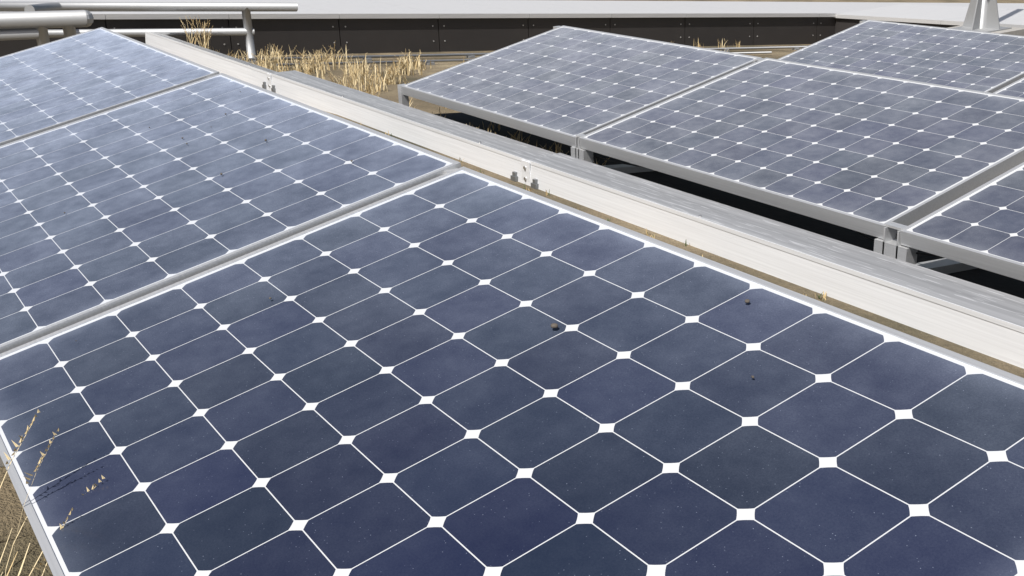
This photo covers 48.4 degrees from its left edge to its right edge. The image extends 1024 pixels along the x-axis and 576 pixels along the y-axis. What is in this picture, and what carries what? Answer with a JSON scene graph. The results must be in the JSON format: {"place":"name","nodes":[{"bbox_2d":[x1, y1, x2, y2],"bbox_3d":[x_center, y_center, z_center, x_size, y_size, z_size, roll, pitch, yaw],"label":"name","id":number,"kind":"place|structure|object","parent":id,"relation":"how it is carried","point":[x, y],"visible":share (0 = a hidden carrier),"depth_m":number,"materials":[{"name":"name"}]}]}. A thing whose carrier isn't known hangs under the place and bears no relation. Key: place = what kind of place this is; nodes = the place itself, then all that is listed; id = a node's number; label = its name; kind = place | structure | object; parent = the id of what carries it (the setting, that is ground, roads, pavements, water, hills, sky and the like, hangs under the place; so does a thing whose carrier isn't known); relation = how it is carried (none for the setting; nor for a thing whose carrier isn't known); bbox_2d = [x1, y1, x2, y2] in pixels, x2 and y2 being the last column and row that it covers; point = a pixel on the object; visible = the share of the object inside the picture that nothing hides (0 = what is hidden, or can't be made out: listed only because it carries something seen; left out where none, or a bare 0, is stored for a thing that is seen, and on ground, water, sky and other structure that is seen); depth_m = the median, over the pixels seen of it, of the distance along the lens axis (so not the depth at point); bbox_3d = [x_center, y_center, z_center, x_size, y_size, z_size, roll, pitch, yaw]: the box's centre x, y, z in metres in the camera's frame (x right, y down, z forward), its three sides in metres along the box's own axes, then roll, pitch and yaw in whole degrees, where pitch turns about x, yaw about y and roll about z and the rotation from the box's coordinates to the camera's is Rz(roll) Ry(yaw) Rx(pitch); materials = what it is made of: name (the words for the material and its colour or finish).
{"place":"outdoors","nodes":[
{"label":"outdoors","id":0,"kind":"place"},
{"bbox_2d":[0,0,1023,575],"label":"ground","id":1,"kind":"structure","parent":0,"point":[22,538],"depth_m":3.63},
{"bbox_2d":[0,1,297,57],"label":"pipe railing","id":2,"kind":"object","parent":1,"relation":"on","point":[26,20],"visible":0.82,"depth_m":8.69,"materials":[{"name":"grey metal"}]},
{"bbox_2d":[0,168,457,466],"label":"panel clamp","id":3,"kind":"object","parent":1,"relation":"on","point":[1,461],"visible":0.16,"depth_m":2.07,"materials":[{"name":"metal"}]},
{"bbox_2d":[0,27,219,145],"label":"panel","id":4,"kind":"object","parent":3,"relation":"on","point":[55,84],"visible":0.71,"depth_m":3.99,"materials":[{"name":"glass"}]},
{"bbox_2d":[0,73,460,353],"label":"panel","id":5,"kind":"object","parent":3,"relation":"on","point":[159,203],"visible":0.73,"depth_m":2.62,"materials":[{"name":"glass"}]},
{"bbox_2d":[0,167,1023,575],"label":"panel","id":6,"kind":"object","parent":3,"relation":"on","point":[408,383],"visible":1,"depth_m":1.51,"materials":[{"name":"glass"}]},
{"bbox_2d":[64,91,753,377],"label":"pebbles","id":7,"kind":"object","parent":6,"relation":"on","point":[554,325],"visible":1,"depth_m":1.70,"materials":[{"name":"grey stone"}]},
{"bbox_2d":[0,16,825,575],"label":"vegetation","id":8,"kind":"object","parent":1,"relation":"on","point":[308,66],"visible":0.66,"depth_m":8.24,"materials":[{"name":"plant"}]},
{"bbox_2d":[0,0,1023,56],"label":"parapet","id":9,"kind":"structure","parent":1,"relation":"on","point":[371,26],"depth_m":11.04,"materials":[{"name":"grey"}]},
{"bbox_2d":[237,46,806,67],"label":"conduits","id":10,"kind":"object","parent":1,"relation":"on","point":[370,57],"visible":0.38,"depth_m":9.64,"materials":[{"name":"grey metal"}]},
{"bbox_2d":[145,31,1023,368],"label":"rail","id":11,"kind":"object","parent":1,"relation":"on","point":[965,313],"visible":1,"depth_m":3.73,"materials":[{"name":"metal"}]},
{"bbox_2d":[434,112,1023,298],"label":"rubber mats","id":12,"kind":"object","parent":1,"relation":"on","point":[998,282],"depth_m":4.28,"materials":[{"name":"black rubber"}]},
{"bbox_2d":[397,26,976,273],"bbox_3d":[1.990,-0.022,2.973,1.227,0.485,8.069,-15,24,-29],"label":"mounting bracket","id":13,"kind":"object","parent":12,"relation":"on","point":[889,244],"visible":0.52,"depth_m":3.51,"materials":[{"name":"metal"}]},
{"bbox_2d":[401,25,761,146],"bbox_3d":[0.274,-1.018,5.505,1.046,0.046,1.559,-26,29,-24],"label":"panel","id":14,"kind":"object","parent":13,"relation":"on","point":[563,84],"visible":0.84,"depth_m":5.37,"materials":[{"name":"glass"}]},
{"bbox_2d":[579,58,1023,238],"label":"panel","id":15,"kind":"object","parent":13,"relation":"on","point":[869,154],"visible":0.99,"depth_m":4.08,"materials":[{"name":"glass"}]},
{"bbox_2d":[900,162,1023,280],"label":"panel","id":16,"kind":"object","parent":13,"relation":"on","point":[981,226],"visible":1,"depth_m":3.28,"materials":[{"name":"glass"}]},
{"bbox_2d":[558,142,940,256],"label":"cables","id":17,"kind":"object","parent":12,"relation":"on","point":[865,236],"visible":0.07,"depth_m":3.63,"materials":[{"name":"black rubber"}]},
{"bbox_3d":[4.109,-0.360,4.318,1.227,0.502,8.069,-15,24,-29],"label":"hardware","id":18,"kind":"object","parent":12,"relation":"on","visible":0},
{"bbox_2d":[779,20,1023,92],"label":"panel","id":19,"kind":"object","parent":18,"relation":"on","point":[989,62],"visible":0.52,"depth_m":6.85,"materials":[{"name":"glass"}]},
{"bbox_2d":[993,77,1023,97],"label":"panel","id":20,"kind":"object","parent":18,"relation":"on","point":[1015,88],"depth_m":6.05,"materials":[{"name":"glass"}]},
{"bbox_2d":[834,4,1023,33],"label":"ledge","id":21,"kind":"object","parent":1,"relation":"on","point":[937,16],"depth_m":12.84,"materials":[{"name":"white concrete"}]},
{"bbox_2d":[948,0,1023,35],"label":"mast foot","id":22,"kind":"object","parent":1,"relation":"on","point":[982,15],"visible":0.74,"depth_m":11.14}
]}

